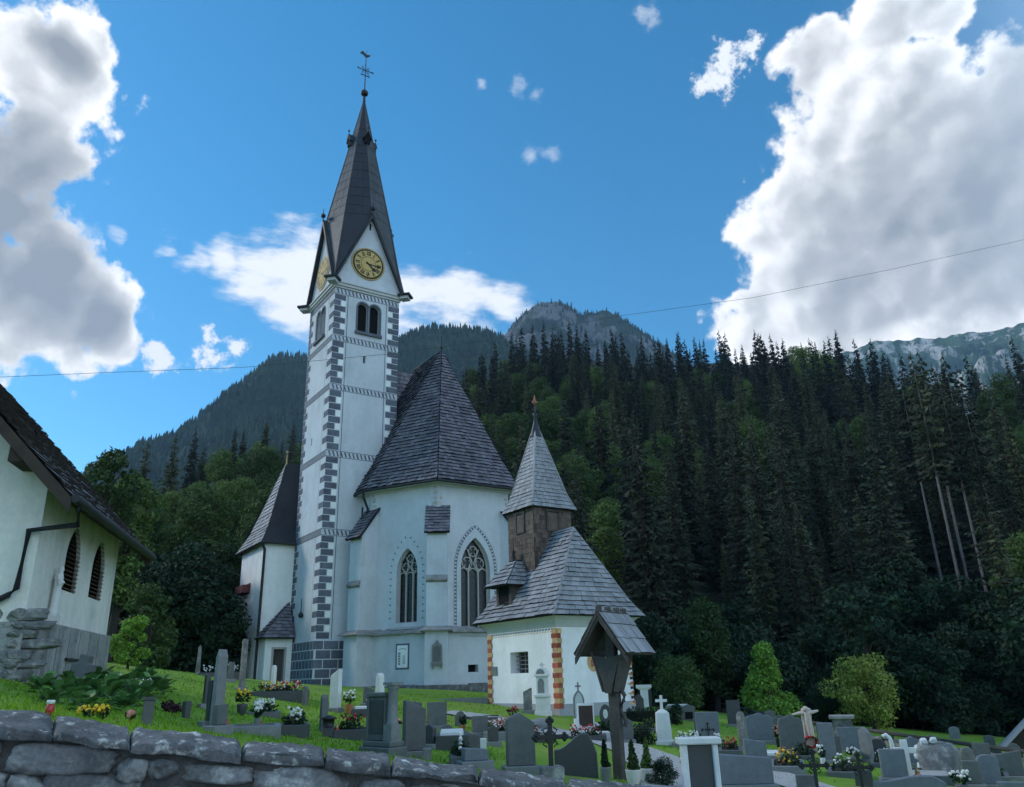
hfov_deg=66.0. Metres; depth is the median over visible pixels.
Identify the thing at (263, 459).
broadleaf tree
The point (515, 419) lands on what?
broadleaf tree
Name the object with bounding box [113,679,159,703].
hosta plant
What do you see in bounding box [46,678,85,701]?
hosta plant
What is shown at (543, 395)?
broadleaf tree
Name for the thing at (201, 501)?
broadleaf tree
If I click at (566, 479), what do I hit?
spruce tree
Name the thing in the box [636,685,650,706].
capital monument
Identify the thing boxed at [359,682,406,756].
column monument
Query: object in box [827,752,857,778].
grave bed
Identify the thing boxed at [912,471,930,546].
spruce tree
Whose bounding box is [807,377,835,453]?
spruce tree
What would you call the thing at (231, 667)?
gravestone
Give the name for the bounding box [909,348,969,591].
spruce tree
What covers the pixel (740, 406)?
spruce tree
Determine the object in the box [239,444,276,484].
broadleaf tree
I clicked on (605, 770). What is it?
potted shrub
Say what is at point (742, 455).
spruce tree
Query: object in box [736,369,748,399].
spruce tree
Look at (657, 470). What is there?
broadleaf tree
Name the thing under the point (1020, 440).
broadleaf tree
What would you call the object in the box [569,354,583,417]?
spruce tree
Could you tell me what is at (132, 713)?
flower vase
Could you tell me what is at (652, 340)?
mountain forest
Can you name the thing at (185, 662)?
bush
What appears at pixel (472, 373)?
broadleaf tree
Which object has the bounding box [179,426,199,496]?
spruce tree
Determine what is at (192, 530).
broadleaf tree
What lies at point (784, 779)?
gravel path
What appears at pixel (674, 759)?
gravel path
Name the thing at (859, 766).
iron cross
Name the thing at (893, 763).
gravestone
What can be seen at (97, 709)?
yellow flowers
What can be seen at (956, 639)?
broadleaf tree
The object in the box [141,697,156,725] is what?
stone post
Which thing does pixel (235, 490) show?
broadleaf tree
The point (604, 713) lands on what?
oval stone
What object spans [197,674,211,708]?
gravestone
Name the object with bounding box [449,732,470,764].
grave bed
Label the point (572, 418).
broadleaf tree
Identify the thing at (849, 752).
flower vase
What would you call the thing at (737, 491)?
spruce tree
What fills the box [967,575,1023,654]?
bush
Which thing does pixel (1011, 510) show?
spruce tree
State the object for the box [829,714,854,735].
stone pillar
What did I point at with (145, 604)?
bush
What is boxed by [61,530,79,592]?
louvre window
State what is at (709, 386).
spruce tree
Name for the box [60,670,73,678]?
hosta plant
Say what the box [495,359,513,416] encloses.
spruce tree
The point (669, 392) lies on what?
broadleaf tree
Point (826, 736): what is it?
gravestone
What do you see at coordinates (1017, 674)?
bush
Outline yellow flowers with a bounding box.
[76,703,109,719]
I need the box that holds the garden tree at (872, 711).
[818,651,901,730]
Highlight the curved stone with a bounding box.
[882,733,894,748]
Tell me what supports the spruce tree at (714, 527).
on the ground at (712, 595)
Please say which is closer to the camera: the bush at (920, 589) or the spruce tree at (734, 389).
the bush at (920, 589)
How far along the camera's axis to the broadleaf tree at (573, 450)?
122.83 m
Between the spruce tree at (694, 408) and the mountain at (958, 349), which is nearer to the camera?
the spruce tree at (694, 408)
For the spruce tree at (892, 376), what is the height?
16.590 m
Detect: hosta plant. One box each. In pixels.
[23,671,60,691]
[33,685,67,703]
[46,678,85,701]
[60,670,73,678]
[66,690,102,709]
[72,673,106,696]
[80,674,128,703]
[95,665,114,682]
[98,670,141,692]
[106,688,142,709]
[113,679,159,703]
[132,665,157,683]
[141,672,177,695]
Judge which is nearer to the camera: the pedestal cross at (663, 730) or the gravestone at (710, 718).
the pedestal cross at (663, 730)
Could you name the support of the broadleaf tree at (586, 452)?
on the ground at (712, 595)
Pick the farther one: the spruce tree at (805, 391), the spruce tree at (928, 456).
the spruce tree at (805, 391)
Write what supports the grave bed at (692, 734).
on the ground at (712, 595)
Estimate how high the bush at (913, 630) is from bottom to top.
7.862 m
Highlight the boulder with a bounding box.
[531,718,546,728]
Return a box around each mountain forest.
[81,349,307,492]
[398,321,538,384]
[503,299,694,366]
[850,332,1023,385]
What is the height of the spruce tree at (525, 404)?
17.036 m
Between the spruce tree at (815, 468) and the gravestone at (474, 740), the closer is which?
the gravestone at (474, 740)
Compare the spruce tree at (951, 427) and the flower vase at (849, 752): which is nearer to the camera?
the flower vase at (849, 752)
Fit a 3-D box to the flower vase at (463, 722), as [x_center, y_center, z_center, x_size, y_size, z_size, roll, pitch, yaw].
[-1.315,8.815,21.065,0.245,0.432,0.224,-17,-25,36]
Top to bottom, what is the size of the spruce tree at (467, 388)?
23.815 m
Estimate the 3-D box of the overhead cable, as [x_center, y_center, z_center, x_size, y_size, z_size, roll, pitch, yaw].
[6.851,-6.069,34.684,63.387,13.755,2.827,2,-20,-10]
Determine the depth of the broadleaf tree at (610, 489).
94.21 m
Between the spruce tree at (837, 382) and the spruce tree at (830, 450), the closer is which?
the spruce tree at (830, 450)
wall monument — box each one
[534,662,551,715]
[573,682,583,718]
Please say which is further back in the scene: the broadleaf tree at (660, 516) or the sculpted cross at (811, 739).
the broadleaf tree at (660, 516)
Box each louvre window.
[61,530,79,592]
[88,544,104,599]
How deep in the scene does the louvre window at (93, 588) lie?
20.17 m
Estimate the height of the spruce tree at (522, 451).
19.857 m
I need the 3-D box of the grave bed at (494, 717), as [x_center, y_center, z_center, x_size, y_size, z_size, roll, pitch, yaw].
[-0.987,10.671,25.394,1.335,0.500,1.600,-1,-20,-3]
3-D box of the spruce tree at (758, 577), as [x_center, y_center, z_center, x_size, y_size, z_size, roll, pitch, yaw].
[19.522,14.949,62.346,4.435,17.338,4.617,-9,-21,20]
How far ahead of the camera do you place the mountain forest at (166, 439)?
1305.94 m
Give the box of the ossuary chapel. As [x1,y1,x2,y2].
[472,395,645,715]
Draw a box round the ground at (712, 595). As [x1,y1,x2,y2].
[0,359,1023,786]
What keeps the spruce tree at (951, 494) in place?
on the ground at (712, 595)
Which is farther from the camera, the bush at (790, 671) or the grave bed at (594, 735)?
the bush at (790, 671)
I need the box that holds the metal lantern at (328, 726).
[321,715,336,736]
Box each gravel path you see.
[447,710,575,735]
[592,738,682,786]
[773,771,834,786]
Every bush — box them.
[106,571,201,669]
[107,620,155,664]
[108,559,175,664]
[109,615,151,668]
[113,582,178,668]
[127,555,176,613]
[137,544,238,671]
[139,592,182,667]
[152,540,237,591]
[159,587,250,672]
[178,590,251,672]
[631,612,683,707]
[632,657,659,705]
[639,626,723,709]
[644,755,679,785]
[650,653,704,710]
[652,597,722,645]
[670,627,740,711]
[686,616,765,709]
[701,592,784,640]
[723,645,786,706]
[726,645,774,711]
[727,637,842,716]
[730,624,814,693]
[750,596,819,648]
[774,642,805,661]
[777,632,833,715]
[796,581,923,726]
[798,659,886,723]
[800,685,846,723]
[807,673,853,717]
[812,607,931,658]
[816,599,832,631]
[837,589,932,658]
[859,554,952,636]
[883,635,956,729]
[887,660,966,729]
[888,637,973,734]
[897,600,951,642]
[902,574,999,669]
[907,580,965,655]
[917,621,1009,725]
[935,659,988,730]
[953,681,1015,736]
[958,629,1016,715]
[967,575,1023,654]
[984,594,1023,725]
[986,635,1023,731]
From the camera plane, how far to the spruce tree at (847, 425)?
116.51 m
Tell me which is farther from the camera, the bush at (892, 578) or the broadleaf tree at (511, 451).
the broadleaf tree at (511, 451)
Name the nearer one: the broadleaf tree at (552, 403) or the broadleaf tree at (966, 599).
the broadleaf tree at (966, 599)
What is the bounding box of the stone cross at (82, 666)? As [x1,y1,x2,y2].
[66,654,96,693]
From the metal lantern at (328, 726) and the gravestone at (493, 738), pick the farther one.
the gravestone at (493, 738)
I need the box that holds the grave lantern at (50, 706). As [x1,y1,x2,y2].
[45,700,55,715]
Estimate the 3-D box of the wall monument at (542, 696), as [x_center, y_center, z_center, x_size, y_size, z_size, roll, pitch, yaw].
[1.110,10.808,28.727,0.555,1.912,0.320,-12,-23,28]
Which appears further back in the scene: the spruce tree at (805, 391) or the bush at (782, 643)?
the spruce tree at (805, 391)
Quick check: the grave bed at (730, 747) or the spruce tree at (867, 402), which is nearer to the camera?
the grave bed at (730, 747)
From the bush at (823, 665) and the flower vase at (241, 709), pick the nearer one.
the flower vase at (241, 709)
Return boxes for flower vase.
[124,709,135,720]
[235,688,251,714]
[252,700,263,722]
[343,689,355,714]
[459,715,467,729]
[506,706,518,716]
[773,725,779,747]
[816,744,825,763]
[846,746,859,761]
[948,769,971,786]
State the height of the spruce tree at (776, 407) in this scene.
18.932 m
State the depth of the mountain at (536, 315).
1774.00 m
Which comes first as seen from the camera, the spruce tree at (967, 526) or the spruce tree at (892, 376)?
the spruce tree at (967, 526)
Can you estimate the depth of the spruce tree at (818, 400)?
161.47 m
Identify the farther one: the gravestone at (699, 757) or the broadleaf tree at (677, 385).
the broadleaf tree at (677, 385)
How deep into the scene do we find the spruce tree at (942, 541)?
84.81 m
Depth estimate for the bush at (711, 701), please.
49.42 m
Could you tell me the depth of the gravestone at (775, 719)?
33.45 m
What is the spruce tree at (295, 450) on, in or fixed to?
on the ground at (712, 595)
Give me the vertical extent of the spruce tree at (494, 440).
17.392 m
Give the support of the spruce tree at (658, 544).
on the ground at (712, 595)
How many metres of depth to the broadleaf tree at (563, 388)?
183.63 m
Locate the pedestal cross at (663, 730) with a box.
[655,695,673,745]
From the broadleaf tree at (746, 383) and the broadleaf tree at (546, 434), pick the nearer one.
the broadleaf tree at (546, 434)
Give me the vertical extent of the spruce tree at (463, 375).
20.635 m
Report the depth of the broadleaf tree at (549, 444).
116.80 m
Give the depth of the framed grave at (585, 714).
24.12 m
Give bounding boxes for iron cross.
[531,716,568,779]
[701,722,714,735]
[798,748,829,786]
[844,751,874,786]
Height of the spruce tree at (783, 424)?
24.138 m
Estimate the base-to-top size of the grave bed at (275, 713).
0.802 m
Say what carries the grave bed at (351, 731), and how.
on the ground at (712, 595)
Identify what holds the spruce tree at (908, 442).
on the ground at (712, 595)
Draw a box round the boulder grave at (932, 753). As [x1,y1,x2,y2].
[914,737,962,780]
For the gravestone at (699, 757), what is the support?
on the ground at (712, 595)
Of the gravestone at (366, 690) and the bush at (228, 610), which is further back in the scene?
the bush at (228, 610)
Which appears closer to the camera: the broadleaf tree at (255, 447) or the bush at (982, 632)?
the bush at (982, 632)
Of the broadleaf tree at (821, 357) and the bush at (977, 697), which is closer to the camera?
the bush at (977, 697)
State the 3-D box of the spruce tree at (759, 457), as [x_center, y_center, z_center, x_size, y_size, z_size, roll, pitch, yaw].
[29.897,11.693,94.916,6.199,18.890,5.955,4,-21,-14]
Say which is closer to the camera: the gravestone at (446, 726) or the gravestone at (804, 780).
the gravestone at (804, 780)
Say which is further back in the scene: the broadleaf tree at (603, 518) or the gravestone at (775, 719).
the broadleaf tree at (603, 518)
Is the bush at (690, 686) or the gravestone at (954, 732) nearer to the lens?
the gravestone at (954, 732)
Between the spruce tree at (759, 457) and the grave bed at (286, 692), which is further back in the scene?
the spruce tree at (759, 457)
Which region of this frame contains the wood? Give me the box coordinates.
[465,322,1023,434]
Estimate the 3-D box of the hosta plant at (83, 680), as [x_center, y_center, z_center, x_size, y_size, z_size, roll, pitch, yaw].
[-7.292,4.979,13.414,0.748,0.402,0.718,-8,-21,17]
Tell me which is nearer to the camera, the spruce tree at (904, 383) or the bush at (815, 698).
the bush at (815, 698)
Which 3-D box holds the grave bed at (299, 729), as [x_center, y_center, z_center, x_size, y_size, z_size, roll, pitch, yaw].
[-4.042,6.261,14.566,0.600,0.910,0.906,4,-21,-14]
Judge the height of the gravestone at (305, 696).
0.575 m
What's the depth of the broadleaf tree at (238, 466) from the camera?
131.90 m
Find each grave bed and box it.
[198,664,239,679]
[232,723,280,738]
[247,698,280,718]
[250,680,309,702]
[281,706,309,738]
[333,713,365,741]
[351,706,366,716]
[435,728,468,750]
[436,697,487,703]
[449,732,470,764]
[466,715,501,720]
[483,716,505,740]
[534,725,543,742]
[568,723,606,740]
[638,717,655,732]
[665,704,686,709]
[672,730,700,747]
[718,735,742,754]
[767,750,782,758]
[771,746,806,773]
[790,742,810,760]
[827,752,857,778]
[869,747,887,767]
[912,767,955,785]
[999,764,1009,780]
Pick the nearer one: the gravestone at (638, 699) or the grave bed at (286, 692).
the grave bed at (286, 692)
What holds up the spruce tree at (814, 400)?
on the ground at (712, 595)
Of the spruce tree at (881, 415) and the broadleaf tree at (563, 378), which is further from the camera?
the broadleaf tree at (563, 378)
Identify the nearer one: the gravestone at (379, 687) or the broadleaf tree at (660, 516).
the gravestone at (379, 687)
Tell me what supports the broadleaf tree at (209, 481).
on the ground at (712, 595)
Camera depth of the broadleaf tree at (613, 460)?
111.98 m
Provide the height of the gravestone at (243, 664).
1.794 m
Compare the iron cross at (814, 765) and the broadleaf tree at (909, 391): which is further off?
the broadleaf tree at (909, 391)
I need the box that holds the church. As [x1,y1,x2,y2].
[233,51,514,691]
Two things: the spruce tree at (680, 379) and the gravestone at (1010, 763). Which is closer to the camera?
the gravestone at (1010, 763)
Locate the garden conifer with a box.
[737,641,806,717]
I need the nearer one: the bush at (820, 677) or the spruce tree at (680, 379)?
the bush at (820, 677)
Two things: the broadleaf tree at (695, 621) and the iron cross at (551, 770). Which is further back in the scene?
the broadleaf tree at (695, 621)
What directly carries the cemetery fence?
on the ground at (712, 595)
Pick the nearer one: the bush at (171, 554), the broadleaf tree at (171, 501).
the bush at (171, 554)
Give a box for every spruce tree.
[132,438,154,495]
[156,433,183,550]
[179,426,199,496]
[196,446,207,486]
[227,428,239,480]
[236,429,247,477]
[260,422,270,446]
[260,423,269,464]
[279,440,284,463]
[282,421,299,467]
[285,440,294,462]
[291,443,296,460]
[460,369,465,386]
[462,366,473,403]
[472,377,486,420]
[472,393,479,419]
[482,391,487,427]
[486,394,497,429]
[489,411,500,454]
[493,372,508,447]
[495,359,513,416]
[499,430,511,474]
[500,361,515,424]
[511,413,527,478]
[519,380,531,440]
[520,354,535,423]
[522,391,540,439]
[554,393,584,468]
[559,462,577,515]
[565,351,579,416]
[568,481,577,528]
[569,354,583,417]
[569,461,599,551]
[577,358,595,412]
[583,386,591,410]
[583,393,595,460]
[584,394,620,543]
[586,504,601,558]
[602,387,622,455]
[603,355,631,419]
[604,360,634,450]
[608,403,654,558]
[608,490,631,587]
[610,405,685,662]
[612,474,647,633]
[633,437,661,558]
[650,364,671,432]
[650,511,681,618]
[651,447,703,602]
[657,445,709,622]
[659,385,674,436]
[661,420,714,583]
[661,467,694,594]
[671,385,712,532]
[671,395,692,499]
[676,374,687,422]
[684,385,699,436]
[685,376,707,443]
[693,448,712,557]
[693,477,709,546]
[698,342,706,374]
[699,435,736,592]
[700,379,720,474]
[703,377,721,452]
[704,437,722,515]
[711,394,726,495]
[713,501,741,590]
[714,391,741,526]
[718,541,740,614]
[719,407,773,571]
[719,420,756,599]
[730,373,748,430]
[733,374,751,431]
[735,429,799,618]
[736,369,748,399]
[739,476,790,647]
[744,416,781,546]
[748,363,770,437]
[758,495,782,590]
[761,351,786,437]
[761,421,779,515]
[764,371,821,538]
[765,428,835,623]
[767,415,815,545]
[768,381,790,446]
[773,501,785,567]
[774,495,823,648]
[783,380,817,468]
[785,488,822,600]
[788,503,832,624]
[789,361,805,437]
[793,426,810,504]
[796,352,833,439]
[798,415,844,570]
[799,362,826,450]
[806,390,840,468]
[806,440,835,510]
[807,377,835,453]
[808,374,832,434]
[811,398,829,470]
[819,406,846,500]
[831,348,857,436]
[833,497,883,643]
[838,426,879,566]
[839,430,876,561]
[841,415,859,484]
[843,373,863,425]
[851,486,880,592]
[855,427,931,601]
[859,382,882,444]
[862,405,921,541]
[871,429,935,584]
[871,464,904,562]
[874,376,915,493]
[877,378,924,526]
[878,385,901,441]
[884,374,908,454]
[887,357,899,400]
[887,432,935,568]
[888,375,946,582]
[898,351,966,609]
[901,378,911,453]
[901,403,978,571]
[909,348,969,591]
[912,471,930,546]
[915,446,956,503]
[916,426,967,550]
[921,462,976,580]
[928,364,944,412]
[930,370,987,591]
[932,381,961,511]
[935,352,992,494]
[939,483,962,535]
[946,366,1005,536]
[949,442,981,552]
[956,420,1010,589]
[964,425,1020,609]
[974,373,999,457]
[975,419,997,509]
[984,381,1022,538]
[987,512,1023,638]
[995,412,1022,507]
[995,452,1023,587]
[999,411,1023,523]
[1004,357,1021,409]
[1008,437,1023,517]
[1014,375,1023,427]
[1017,354,1023,444]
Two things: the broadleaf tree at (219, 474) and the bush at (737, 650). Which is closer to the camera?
the bush at (737, 650)
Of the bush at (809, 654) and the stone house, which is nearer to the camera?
the stone house
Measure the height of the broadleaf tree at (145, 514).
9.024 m
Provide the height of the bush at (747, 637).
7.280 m
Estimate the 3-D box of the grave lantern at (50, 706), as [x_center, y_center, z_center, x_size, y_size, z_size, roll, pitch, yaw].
[-4.625,3.149,7.894,0.085,0.148,0.081,-2,-20,0]
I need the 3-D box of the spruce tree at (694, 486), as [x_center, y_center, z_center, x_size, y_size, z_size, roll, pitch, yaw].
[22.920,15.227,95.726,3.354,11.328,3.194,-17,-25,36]
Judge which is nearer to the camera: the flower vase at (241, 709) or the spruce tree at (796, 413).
the flower vase at (241, 709)
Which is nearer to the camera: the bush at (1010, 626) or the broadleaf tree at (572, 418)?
the bush at (1010, 626)
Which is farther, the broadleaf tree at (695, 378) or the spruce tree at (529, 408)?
the broadleaf tree at (695, 378)
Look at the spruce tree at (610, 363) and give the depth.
171.37 m
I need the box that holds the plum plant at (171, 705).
[160,700,181,712]
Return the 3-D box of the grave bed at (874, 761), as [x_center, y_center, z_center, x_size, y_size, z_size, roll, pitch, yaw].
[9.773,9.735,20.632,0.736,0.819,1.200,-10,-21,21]
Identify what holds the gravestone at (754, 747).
on the ground at (712, 595)
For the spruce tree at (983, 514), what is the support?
on the ground at (712, 595)
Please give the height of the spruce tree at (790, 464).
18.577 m
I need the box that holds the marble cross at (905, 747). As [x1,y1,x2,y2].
[893,740,915,775]
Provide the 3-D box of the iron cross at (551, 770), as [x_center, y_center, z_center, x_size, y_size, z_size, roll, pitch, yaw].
[0.558,5.222,11.293,0.556,1.122,0.280,2,-20,-9]
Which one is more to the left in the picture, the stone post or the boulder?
the stone post
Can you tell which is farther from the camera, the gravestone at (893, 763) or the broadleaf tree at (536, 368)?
the broadleaf tree at (536, 368)
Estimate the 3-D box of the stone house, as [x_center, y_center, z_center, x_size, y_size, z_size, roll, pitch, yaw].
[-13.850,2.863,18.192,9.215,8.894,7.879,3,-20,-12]
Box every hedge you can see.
[595,720,610,736]
[624,705,659,722]
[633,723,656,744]
[666,703,683,724]
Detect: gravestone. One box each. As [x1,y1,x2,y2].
[181,701,191,718]
[195,645,201,673]
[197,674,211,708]
[197,680,213,726]
[202,704,233,734]
[209,649,227,724]
[226,662,235,682]
[235,639,248,690]
[268,665,276,687]
[302,686,307,705]
[319,695,327,731]
[328,669,343,712]
[360,686,373,705]
[375,673,383,691]
[402,700,425,758]
[406,700,421,706]
[423,748,430,760]
[426,724,435,749]
[427,702,446,729]
[440,724,452,730]
[455,711,465,725]
[456,747,494,768]
[468,733,481,747]
[469,716,487,736]
[480,738,485,748]
[486,726,501,746]
[501,713,539,774]
[521,688,534,713]
[554,733,598,778]
[623,719,635,742]
[634,694,643,710]
[648,688,652,706]
[675,736,721,786]
[693,718,696,732]
[695,712,722,743]
[718,753,779,786]
[726,700,739,726]
[736,711,746,750]
[743,739,767,756]
[745,713,775,744]
[764,710,775,717]
[772,715,784,726]
[777,715,805,751]
[795,774,814,786]
[816,723,836,763]
[819,736,843,758]
[836,727,860,753]
[854,769,872,786]
[858,727,874,762]
[872,738,885,756]
[872,775,947,786]
[877,749,908,779]
[903,736,918,767]
[948,726,960,739]
[960,747,974,759]
[961,760,986,786]
[971,743,990,757]
[975,754,1001,786]
[983,735,995,744]
[990,749,1001,753]
[994,750,1023,781]
[996,781,1023,786]
[1007,743,1019,748]
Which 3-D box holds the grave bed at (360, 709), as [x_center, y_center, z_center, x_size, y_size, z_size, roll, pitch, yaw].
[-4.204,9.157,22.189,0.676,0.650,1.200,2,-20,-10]
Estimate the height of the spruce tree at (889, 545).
20.962 m
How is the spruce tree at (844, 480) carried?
on the ground at (712, 595)
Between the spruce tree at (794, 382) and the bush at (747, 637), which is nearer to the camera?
the bush at (747, 637)
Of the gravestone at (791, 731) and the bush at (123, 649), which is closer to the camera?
the gravestone at (791, 731)
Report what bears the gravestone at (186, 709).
on the ground at (712, 595)
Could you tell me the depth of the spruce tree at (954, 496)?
114.06 m
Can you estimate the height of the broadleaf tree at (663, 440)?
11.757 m
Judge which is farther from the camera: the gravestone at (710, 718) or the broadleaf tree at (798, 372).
the broadleaf tree at (798, 372)
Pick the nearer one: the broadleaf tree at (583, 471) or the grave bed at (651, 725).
the grave bed at (651, 725)
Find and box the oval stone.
[599,704,609,723]
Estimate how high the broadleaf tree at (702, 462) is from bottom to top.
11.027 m
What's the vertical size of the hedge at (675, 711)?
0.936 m
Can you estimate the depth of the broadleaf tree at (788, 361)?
222.70 m
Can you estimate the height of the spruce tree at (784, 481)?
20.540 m
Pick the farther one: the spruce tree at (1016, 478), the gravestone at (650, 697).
the spruce tree at (1016, 478)
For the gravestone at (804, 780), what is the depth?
13.63 m
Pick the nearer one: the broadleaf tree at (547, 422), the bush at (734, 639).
the bush at (734, 639)
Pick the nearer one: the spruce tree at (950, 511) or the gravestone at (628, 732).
the gravestone at (628, 732)
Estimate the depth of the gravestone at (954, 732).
39.50 m
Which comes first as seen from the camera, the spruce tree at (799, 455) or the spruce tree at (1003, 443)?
the spruce tree at (1003, 443)
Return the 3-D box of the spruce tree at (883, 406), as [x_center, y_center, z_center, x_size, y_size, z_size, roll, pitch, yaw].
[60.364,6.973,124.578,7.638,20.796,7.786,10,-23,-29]
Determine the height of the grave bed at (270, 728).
0.520 m
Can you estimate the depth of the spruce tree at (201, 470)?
123.54 m
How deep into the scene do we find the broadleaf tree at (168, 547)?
68.91 m
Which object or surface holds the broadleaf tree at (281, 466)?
on the ground at (712, 595)
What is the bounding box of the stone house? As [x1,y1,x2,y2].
[0,384,156,682]
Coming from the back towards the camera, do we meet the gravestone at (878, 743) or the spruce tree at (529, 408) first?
the spruce tree at (529, 408)
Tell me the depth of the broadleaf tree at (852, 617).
48.96 m
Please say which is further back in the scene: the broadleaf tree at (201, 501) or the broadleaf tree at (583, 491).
the broadleaf tree at (583, 491)
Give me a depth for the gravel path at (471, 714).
25.36 m
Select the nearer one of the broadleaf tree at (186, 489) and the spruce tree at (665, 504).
the spruce tree at (665, 504)
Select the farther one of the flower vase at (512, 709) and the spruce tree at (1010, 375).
the spruce tree at (1010, 375)
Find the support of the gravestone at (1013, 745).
on the ground at (712, 595)
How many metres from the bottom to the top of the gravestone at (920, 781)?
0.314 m
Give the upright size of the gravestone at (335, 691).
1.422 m
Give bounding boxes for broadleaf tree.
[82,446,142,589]
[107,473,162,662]
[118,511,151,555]
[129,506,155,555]
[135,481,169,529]
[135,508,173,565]
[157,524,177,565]
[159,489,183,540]
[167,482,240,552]
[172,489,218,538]
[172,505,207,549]
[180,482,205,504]
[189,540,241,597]
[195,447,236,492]
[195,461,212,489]
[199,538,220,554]
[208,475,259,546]
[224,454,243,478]
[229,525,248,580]
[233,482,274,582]
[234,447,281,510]
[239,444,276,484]
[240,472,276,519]
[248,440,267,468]
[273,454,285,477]
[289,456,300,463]
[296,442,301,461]
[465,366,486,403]
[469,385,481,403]
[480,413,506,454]
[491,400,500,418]
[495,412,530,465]
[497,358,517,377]
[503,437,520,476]
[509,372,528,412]
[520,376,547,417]
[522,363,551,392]
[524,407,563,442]
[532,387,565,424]
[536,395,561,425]
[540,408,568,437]
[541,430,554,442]
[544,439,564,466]
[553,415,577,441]
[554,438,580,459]
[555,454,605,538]
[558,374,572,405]
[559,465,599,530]
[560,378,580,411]
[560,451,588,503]
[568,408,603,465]
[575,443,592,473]
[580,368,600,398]
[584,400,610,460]
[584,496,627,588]
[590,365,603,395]
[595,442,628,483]
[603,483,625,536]
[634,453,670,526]
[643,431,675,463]
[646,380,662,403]
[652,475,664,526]
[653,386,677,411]
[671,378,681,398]
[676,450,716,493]
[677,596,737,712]
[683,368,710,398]
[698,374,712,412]
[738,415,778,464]
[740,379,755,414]
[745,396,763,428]
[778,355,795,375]
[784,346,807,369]
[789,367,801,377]
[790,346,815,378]
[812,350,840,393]
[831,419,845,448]
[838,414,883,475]
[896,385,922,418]
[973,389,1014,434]
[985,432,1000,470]
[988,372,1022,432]
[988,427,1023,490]
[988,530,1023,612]
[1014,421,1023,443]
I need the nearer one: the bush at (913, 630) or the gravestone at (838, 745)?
the gravestone at (838, 745)
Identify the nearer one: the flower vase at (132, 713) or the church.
the flower vase at (132, 713)
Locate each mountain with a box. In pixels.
[90,358,306,491]
[398,330,528,384]
[504,302,677,371]
[822,323,1023,417]
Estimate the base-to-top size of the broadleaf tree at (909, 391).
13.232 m
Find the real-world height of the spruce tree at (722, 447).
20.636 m
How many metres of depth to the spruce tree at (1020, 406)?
127.17 m
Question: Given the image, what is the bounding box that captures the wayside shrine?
[573,606,655,779]
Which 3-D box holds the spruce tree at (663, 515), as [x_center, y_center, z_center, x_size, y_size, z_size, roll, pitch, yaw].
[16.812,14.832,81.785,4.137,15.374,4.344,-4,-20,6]
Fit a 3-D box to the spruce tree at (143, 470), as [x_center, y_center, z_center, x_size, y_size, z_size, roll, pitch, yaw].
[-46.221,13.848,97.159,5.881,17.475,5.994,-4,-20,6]
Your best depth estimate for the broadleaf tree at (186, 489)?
108.98 m
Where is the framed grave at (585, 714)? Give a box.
[574,703,609,737]
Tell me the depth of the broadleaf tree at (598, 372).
204.56 m
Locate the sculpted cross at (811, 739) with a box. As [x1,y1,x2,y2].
[792,706,818,751]
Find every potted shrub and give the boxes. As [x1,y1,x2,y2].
[600,739,610,781]
[625,739,640,783]
[640,738,654,783]
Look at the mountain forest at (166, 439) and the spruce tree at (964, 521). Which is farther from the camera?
the mountain forest at (166, 439)
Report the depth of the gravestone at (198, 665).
32.03 m
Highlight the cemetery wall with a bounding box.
[0,709,650,786]
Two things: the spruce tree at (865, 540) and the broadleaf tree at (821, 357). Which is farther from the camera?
the broadleaf tree at (821, 357)
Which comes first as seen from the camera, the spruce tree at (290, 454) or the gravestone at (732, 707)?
the gravestone at (732, 707)
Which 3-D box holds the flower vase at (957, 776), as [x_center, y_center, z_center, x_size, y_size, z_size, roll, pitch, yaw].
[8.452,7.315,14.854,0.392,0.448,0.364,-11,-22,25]
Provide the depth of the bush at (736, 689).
50.63 m
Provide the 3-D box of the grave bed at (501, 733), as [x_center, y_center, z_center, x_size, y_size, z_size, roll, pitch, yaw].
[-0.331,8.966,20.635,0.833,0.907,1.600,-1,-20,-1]
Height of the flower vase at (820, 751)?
0.512 m
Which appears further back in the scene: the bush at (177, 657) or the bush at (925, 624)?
the bush at (925, 624)
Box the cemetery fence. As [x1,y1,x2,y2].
[702,703,1023,765]
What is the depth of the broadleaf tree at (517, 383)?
174.61 m
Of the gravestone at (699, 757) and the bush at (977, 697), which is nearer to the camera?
the gravestone at (699, 757)
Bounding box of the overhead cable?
[9,240,1020,376]
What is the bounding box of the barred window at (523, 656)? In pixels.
[516,652,528,672]
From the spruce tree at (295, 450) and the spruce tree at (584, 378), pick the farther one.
the spruce tree at (584, 378)
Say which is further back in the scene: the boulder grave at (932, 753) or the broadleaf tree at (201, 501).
the broadleaf tree at (201, 501)
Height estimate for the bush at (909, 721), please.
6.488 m
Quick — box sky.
[0,0,1023,472]
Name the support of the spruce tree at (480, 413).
on the ground at (712, 595)
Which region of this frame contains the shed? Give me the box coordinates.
[998,718,1023,748]
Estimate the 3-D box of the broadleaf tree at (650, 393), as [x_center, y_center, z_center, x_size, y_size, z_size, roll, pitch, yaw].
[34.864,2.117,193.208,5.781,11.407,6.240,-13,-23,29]
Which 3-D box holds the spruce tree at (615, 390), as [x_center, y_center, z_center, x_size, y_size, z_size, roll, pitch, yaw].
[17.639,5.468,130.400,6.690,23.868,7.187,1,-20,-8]
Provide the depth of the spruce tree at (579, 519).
63.37 m

